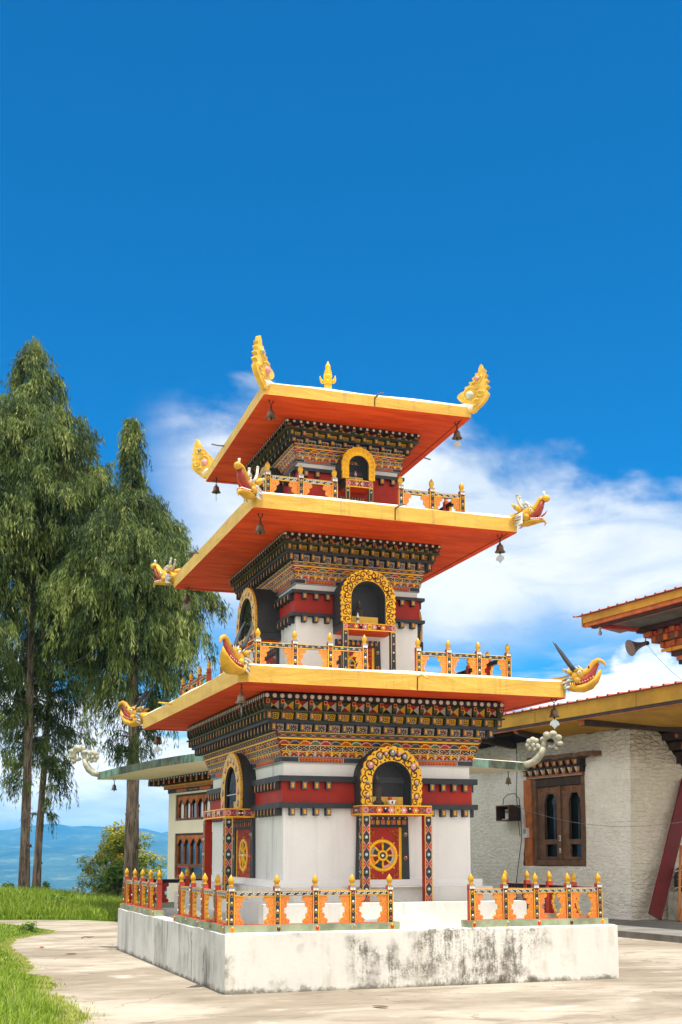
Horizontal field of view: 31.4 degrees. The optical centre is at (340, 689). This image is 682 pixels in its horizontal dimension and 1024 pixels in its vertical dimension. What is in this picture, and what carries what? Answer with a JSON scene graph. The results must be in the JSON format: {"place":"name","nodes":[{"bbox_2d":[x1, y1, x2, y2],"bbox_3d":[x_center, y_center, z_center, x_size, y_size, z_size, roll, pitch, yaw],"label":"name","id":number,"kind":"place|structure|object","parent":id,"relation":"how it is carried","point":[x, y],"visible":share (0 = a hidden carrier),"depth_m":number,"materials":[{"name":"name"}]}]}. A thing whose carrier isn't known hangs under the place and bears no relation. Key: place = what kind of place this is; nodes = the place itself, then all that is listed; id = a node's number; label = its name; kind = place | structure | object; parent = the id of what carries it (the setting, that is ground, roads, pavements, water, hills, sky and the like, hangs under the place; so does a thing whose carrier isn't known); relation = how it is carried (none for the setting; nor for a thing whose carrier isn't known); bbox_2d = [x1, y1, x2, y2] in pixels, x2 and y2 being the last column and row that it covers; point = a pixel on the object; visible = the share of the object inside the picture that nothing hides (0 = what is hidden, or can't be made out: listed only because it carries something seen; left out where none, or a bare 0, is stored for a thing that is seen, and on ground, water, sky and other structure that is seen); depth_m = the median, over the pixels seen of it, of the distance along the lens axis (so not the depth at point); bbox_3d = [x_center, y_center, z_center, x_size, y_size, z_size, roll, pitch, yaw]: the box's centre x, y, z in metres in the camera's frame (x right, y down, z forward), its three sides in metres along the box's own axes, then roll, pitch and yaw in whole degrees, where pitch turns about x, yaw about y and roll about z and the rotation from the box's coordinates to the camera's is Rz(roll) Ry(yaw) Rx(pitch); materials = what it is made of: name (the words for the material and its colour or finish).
{"place":"outdoors","nodes":[
{"label":"outdoors","id":0,"kind":"place"},
{"bbox_2d":[0,923,106,1023],"bbox_3d":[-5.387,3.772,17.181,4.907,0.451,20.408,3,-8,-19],"label":"grass","id":1,"kind":"structure","parent":0,"point":[22,1001],"depth_m":12.72,"materials":[{"name":"green plant"}]},
{"bbox_2d":[20,920,37,931],"bbox_3d":[-6.189,4.741,24.132,0.398,0.350,0.331,0,-8,-1],"label":"plant","id":2,"kind":"object","parent":1,"relation":"on","point":[28,927],"visible":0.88,"depth_m":24.09,"materials":[{"name":"green plant"}]},
{"bbox_2d":[1,910,117,921],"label":"soil","id":3,"kind":"structure","parent":0,"point":[82,919],"depth_m":29.05,"materials":[{"name":"soil"}]},
{"bbox_2d":[0,881,15,888],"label":"plant","id":4,"kind":"object","parent":3,"relation":"on","point":[6,884],"visible":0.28,"depth_m":33.34,"materials":[{"name":"green plant"}]},
{"bbox_2d":[0,483,45,798],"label":"cypress tree","id":5,"kind":"object","parent":3,"relation":"on","point":[6,627],"visible":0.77,"depth_m":33.01,"materials":[{"name":"green plant"}]},
{"bbox_2d":[31,881,50,888],"bbox_3d":[-8.331,5.560,33.687,0.601,0.547,0.343,0,-8,1],"label":"plant","id":6,"kind":"object","parent":3,"relation":"on","point":[46,884],"visible":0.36,"depth_m":33.71,"materials":[{"name":"green plant"}]},
{"bbox_2d":[0,336,116,889],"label":"cypress tree","id":7,"kind":"object","parent":3,"relation":"on","point":[56,482],"visible":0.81,"depth_m":34.07,"materials":[{"name":"green plant"}]},
{"bbox_2d":[51,893,66,902],"bbox_3d":[-7.177,5.370,30.831,0.479,0.407,0.529,3,-8,-19],"label":"plant","id":8,"kind":"object","parent":3,"relation":"on","point":[53,897],"visible":0.53,"depth_m":30.77,"materials":[{"name":"green plant"}]},
{"bbox_2d":[0,555,118,887],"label":"cypress tree","id":9,"kind":"object","parent":3,"relation":"on","point":[62,733],"visible":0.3,"depth_m":35.67,"materials":[{"name":"green plant"}]},
{"bbox_2d":[0,885,166,921],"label":"grass","id":10,"kind":"structure","parent":3,"relation":"on","point":[30,903],"depth_m":30.00,"materials":[{"name":"green plant"}]},
{"bbox_2d":[69,819,167,894],"bbox_3d":[-6.813,5.284,36.543,2.496,2.794,2.946,-4,-9,27],"label":"bush","id":11,"kind":"object","parent":3,"relation":"on","point":[113,846],"visible":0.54,"depth_m":36.52,"materials":[{"name":"green plant"}]},
{"bbox_2d":[94,861,145,895],"bbox_3d":[-6.463,5.661,35.319,1.576,1.559,1.125,3,-8,-19],"label":"bush","id":12,"kind":"object","parent":3,"relation":"on","point":[112,876],"visible":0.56,"depth_m":35.11,"materials":[{"name":"green plant"}]},
{"bbox_2d":[27,414,233,898],"bbox_3d":[-5.751,-0.807,33.517,5.648,13.980,5.573,3,-8,-19],"label":"cypress tree","id":13,"kind":"object","parent":3,"relation":"on","point":[107,594],"visible":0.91,"depth_m":32.65,"materials":[{"name":"green plant"}]},
{"bbox_2d":[0,824,167,896],"bbox_3d":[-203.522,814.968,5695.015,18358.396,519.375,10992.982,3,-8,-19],"label":"hills","id":14,"kind":"structure","parent":0,"point":[65,849],"depth_m":5369.37,"materials":[{"name":"blue"}]},
{"bbox_2d":[0,920,681,1023],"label":"court","id":15,"kind":"object","parent":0,"point":[101,972],"depth_m":13.62,"materials":[{"name":"beige concrete"}]},
{"bbox_2d":[68,731,562,901],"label":"pavilion","id":16,"kind":"structure","parent":15,"relation":"on","point":[186,781],"depth_m":28.80,"materials":[{"name":"white paint"}]},
{"bbox_2d":[175,833,202,878],"bbox_3d":[-3.425,3.966,28.960,0.435,1.290,2.350,4,-9,-29],"label":"window","id":17,"kind":"structure","parent":16,"relation":"in","point":[194,864],"depth_m":29.33,"materials":[{"name":"brown wood"}]},
{"bbox_2d":[176,792,210,820],"bbox_3d":[-3.223,2.762,28.762,0.435,0.835,3.150,4,-9,-29],"label":"window","id":18,"kind":"structure","parent":16,"relation":"in","point":[198,803],"depth_m":29.22,"materials":[{"name":"brown wood"}]},
{"bbox_2d":[505,771,511,785],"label":"bell","id":19,"kind":"object","parent":16,"relation":"hanging from","point":[508,781],"visible":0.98,"depth_m":26.89,"materials":[{"name":"brown metal"}]},
{"bbox_2d":[117,908,618,994],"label":"platform","id":20,"kind":"structure","parent":15,"relation":"on","point":[299,961],"depth_m":14.75,"materials":[{"name":"paint"}]},
{"bbox_2d":[120,868,201,915],"bbox_3d":[-2.190,3.186,19.371,2.185,0.662,2.840,3,-8,-20],"label":"railing","id":21,"kind":"object","parent":20,"relation":"on","point":[155,903],"visible":0.69,"depth_m":19.32,"materials":[{"name":"orange wood"}]},
{"bbox_2d":[173,872,399,932],"bbox_3d":[-0.787,2.680,15.594,2.185,0.662,2.760,3,-8,-20],"label":"railing","id":22,"kind":"object","parent":20,"relation":"on","point":[314,898],"visible":1,"depth_m":14.45,"materials":[{"name":"orange wood"}]},
{"bbox_2d":[117,335,605,926],"bbox_3d":[-0.152,-0.921,18.555,5.406,8.586,7.028,3,-8,-19],"label":"stupa","id":23,"kind":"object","parent":20,"relation":"on","point":[299,759],"visible":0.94,"depth_m":16.69,"materials":[{"name":"paint"}]},
{"bbox_2d":[153,729,161,753],"bbox_3d":[-3.087,0.869,20.435,0.153,0.430,0.151,0,-8,-2],"label":"bell","id":24,"kind":"object","parent":23,"relation":"hanging from","point":[157,742],"visible":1,"depth_m":20.41,"materials":[{"name":"brown metal"}]},
{"bbox_2d":[182,586,190,610],"bbox_3d":[-2.579,-1.521,20.324,0.154,0.430,0.151,4,-9,-30],"label":"bell","id":25,"kind":"object","parent":23,"relation":"hanging from","point":[186,599],"visible":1,"depth_m":20.30,"materials":[{"name":"brown metal"}]},
{"bbox_2d":[180,661,211,695],"bbox_3d":[-1.618,-0.022,19.425,1.553,0.554,1.979,3,-8,-19],"label":"railing","id":26,"kind":"object","parent":23,"relation":"on","point":[197,682],"visible":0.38,"depth_m":18.89,"materials":[{"name":"orange wood"}]},
{"bbox_2d":[212,477,220,499],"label":"bell","id":27,"kind":"object","parent":23,"relation":"hanging from","point":[216,490],"visible":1,"depth_m":20.19,"materials":[{"name":"brown metal"}]},
{"bbox_2d":[235,683,246,714],"bbox_3d":[-1.220,0.123,14.871,0.151,0.430,0.153,0,-8,-1],"label":"bell","id":28,"kind":"object","parent":23,"relation":"hanging from","point":[241,700],"visible":1,"depth_m":14.84,"materials":[{"name":"metal"}]},
{"bbox_2d":[254,513,265,534],"bbox_3d":[-1.060,-2.175,15.945,0.153,0.297,0.151,6,-9,-36],"label":"bell","id":29,"kind":"object","parent":23,"relation":"hanging from","point":[260,530],"visible":1,"depth_m":15.92,"materials":[{"name":"metal"}]},
{"bbox_2d":[266,400,276,420],"bbox_3d":[-0.964,-3.856,16.759,0.153,0.297,0.151,6,-9,-36],"label":"bell","id":30,"kind":"object","parent":23,"relation":"hanging from","point":[270,415],"visible":1,"depth_m":16.74,"materials":[{"name":"brown metal"}]},
{"bbox_2d":[243,461,337,500],"bbox_3d":[-0.737,-2.765,17.356,1.065,0.600,1.196,3,-8,-19],"label":"railing","id":31,"kind":"object","parent":23,"relation":"on","point":[300,484],"visible":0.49,"depth_m":16.82,"materials":[{"name":"orange wood"}]},
{"bbox_2d":[220,628,367,673],"bbox_3d":[-0.695,-0.377,16.779,1.553,0.554,1.979,3,-8,-19],"label":"railing","id":32,"kind":"object","parent":23,"relation":"on","point":[295,651],"visible":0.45,"depth_m":15.90,"materials":[{"name":"orange wood"}]},
{"bbox_2d":[355,600,363,622],"bbox_3d":[0.258,-1.088,17.113,0.187,0.363,0.187,3,-8,-19],"label":"figurine","id":33,"kind":"object","parent":23,"relation":"on","point":[359,611],"visible":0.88,"depth_m":17.07,"materials":[{"name":"grey wood"}]},
{"bbox_2d":[373,774,383,804],"bbox_3d":[0.477,1.325,16.151,0.213,0.412,0.212,3,-8,-19],"label":"figurine","id":34,"kind":"object","parent":23,"relation":"on","point":[377,790],"visible":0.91,"depth_m":16.08,"materials":[{"name":"grey wood"}]},
{"bbox_2d":[397,476,464,511],"bbox_3d":[1.129,-2.679,17.995,1.056,0.600,1.196,3,-8,-19],"label":"railing","id":35,"kind":"object","parent":23,"relation":"on","point":[430,498],"visible":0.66,"depth_m":17.47,"materials":[{"name":"orange wood"}]},
{"bbox_2d":[452,422,461,448],"bbox_3d":[1.680,-3.680,17.572,0.153,0.430,0.151,-5,-9,32],"label":"bell","id":36,"kind":"object","parent":23,"relation":"hanging from","point":[457,437],"visible":1,"depth_m":17.55,"materials":[{"name":"brown metal"}]},
{"bbox_2d":[415,638,510,676],"bbox_3d":[1.375,-0.282,17.488,1.434,0.554,1.979,3,-8,-19],"label":"railing","id":37,"kind":"object","parent":23,"relation":"on","point":[478,663],"visible":0.66,"depth_m":16.63,"materials":[{"name":"orange wood"}]},
{"bbox_2d":[495,534,504,563],"bbox_3d":[2.224,-1.968,16.988,0.153,0.430,0.151,-5,-9,32],"label":"bell","id":38,"kind":"object","parent":23,"relation":"hanging from","point":[500,551],"visible":1,"depth_m":16.97,"materials":[{"name":"brown metal"}]},
{"bbox_2d":[549,698,559,728],"bbox_3d":[2.870,0.320,16.341,0.153,0.430,0.151,0,-8,1],"label":"bell","id":39,"kind":"object","parent":23,"relation":"hanging from","point":[554,714],"visible":1,"depth_m":16.32,"materials":[{"name":"brown metal"}]},
{"bbox_2d":[461,870,607,927],"bbox_3d":[2.036,2.818,16.625,2.030,0.662,2.760,3,-8,-20],"label":"railing","id":40,"kind":"object","parent":20,"relation":"on","point":[535,894],"visible":1,"depth_m":15.43,"materials":[{"name":"orange wood"}]},
{"bbox_2d":[469,586,681,919],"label":"stone house","id":41,"kind":"structure","parent":15,"relation":"on","point":[616,760],"depth_m":28.46,"materials":[{"name":"white stone"}]},
{"bbox_2d":[496,805,519,820],"bbox_3d":[4.288,3.170,31.190,0.346,0.400,0.600,4,-8,-26],"label":"meter box","id":42,"kind":"object","parent":41,"relation":"attached to","point":[506,813],"visible":0.98,"depth_m":31.01,"materials":[{"name":"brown wood"}]},
{"bbox_2d":[503,742,521,899],"bbox_3d":[4.386,3.456,31.061,0.051,4.200,0.733,5,-9,-31],"label":"cable","id":43,"kind":"object","parent":41,"relation":"attached to","point":[518,817],"visible":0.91,"depth_m":30.87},
{"bbox_2d":[523,808,528,837],"bbox_3d":[4.653,3.352,30.641,0.084,0.755,0.205,4,-8,-26],"label":"conduit","id":44,"kind":"object","parent":41,"relation":"attached to","point":[525,832],"visible":0.99,"depth_m":30.58,"materials":[{"name":"white plastic"}]},
{"bbox_2d":[522,750,601,865],"bbox_3d":[5.346,2.917,29.435,0.490,2.667,3.085,4,-8,-26],"label":"window","id":45,"kind":"structure","parent":41,"relation":"in","point":[552,841],"depth_m":29.60,"materials":[{"name":"brown wood"}]},
{"bbox_2d":[512,804,678,826],"bbox_3d":[6.247,2.772,27.358,0.009,0.636,7.624,4,-9,-30],"label":"cable","id":46,"kind":"object","parent":41,"relation":"attached to","point":[601,825],"visible":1,"depth_m":27.41,"materials":[{"name":"black rubber"}]},
{"bbox_2d":[625,638,649,655],"bbox_3d":[7.606,-1.111,31.152,0.634,0.530,0.430,4,-8,-26],"label":"loudspeaker","id":47,"kind":"object","parent":41,"relation":"attached to","point":[632,648],"visible":1,"depth_m":31.03,"materials":[{"name":"metal"}]},
{"bbox_2d":[0,0,681,832],"label":"sky","id":48,"kind":"structure","parent":0,"point":[405,197],"materials":[{"name":"blue"}]},
{"bbox_2d":[386,797,396,804],"bbox_3d":[0.671,1.462,15.992,0.135,0.112,0.134,3,-8,-19],"label":"offering bowl","id":49,"kind":"object","parent":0,"point":[390,801],"visible":1,"depth_m":15.95,"materials":[{"name":"white ceramic"}]},
{"bbox_2d":[608,919,681,942],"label":"pavement","id":50,"kind":"structure","parent":0,"point":[666,930],"depth_m":23.57,"materials":[{"name":"grey concrete"}]},
{"bbox_2d":[648,779,681,919],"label":"plank","id":51,"kind":"object","parent":50,"relation":"on","point":[664,876],"visible":1,"depth_m":27.04,"materials":[{"name":"red wood"}]},
{"bbox_2d":[668,867,681,919],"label":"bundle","id":52,"kind":"object","parent":50,"relation":"on","point":[672,903],"visible":0.77,"depth_m":26.97,"materials":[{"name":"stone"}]},
{"bbox_2d":[677,845,681,921],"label":"pole","id":53,"kind":"object","parent":50,"relation":"on","point":[679,884],"visible":0.98,"depth_m":26.57,"materials":[{"name":"wood"}]},
{"bbox_2d":[679,908,681,921],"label":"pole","id":54,"kind":"object","parent":50,"relation":"on","point":[680,918],"visible":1,"depth_m":26.12,"materials":[{"name":"wood"}]}
]}

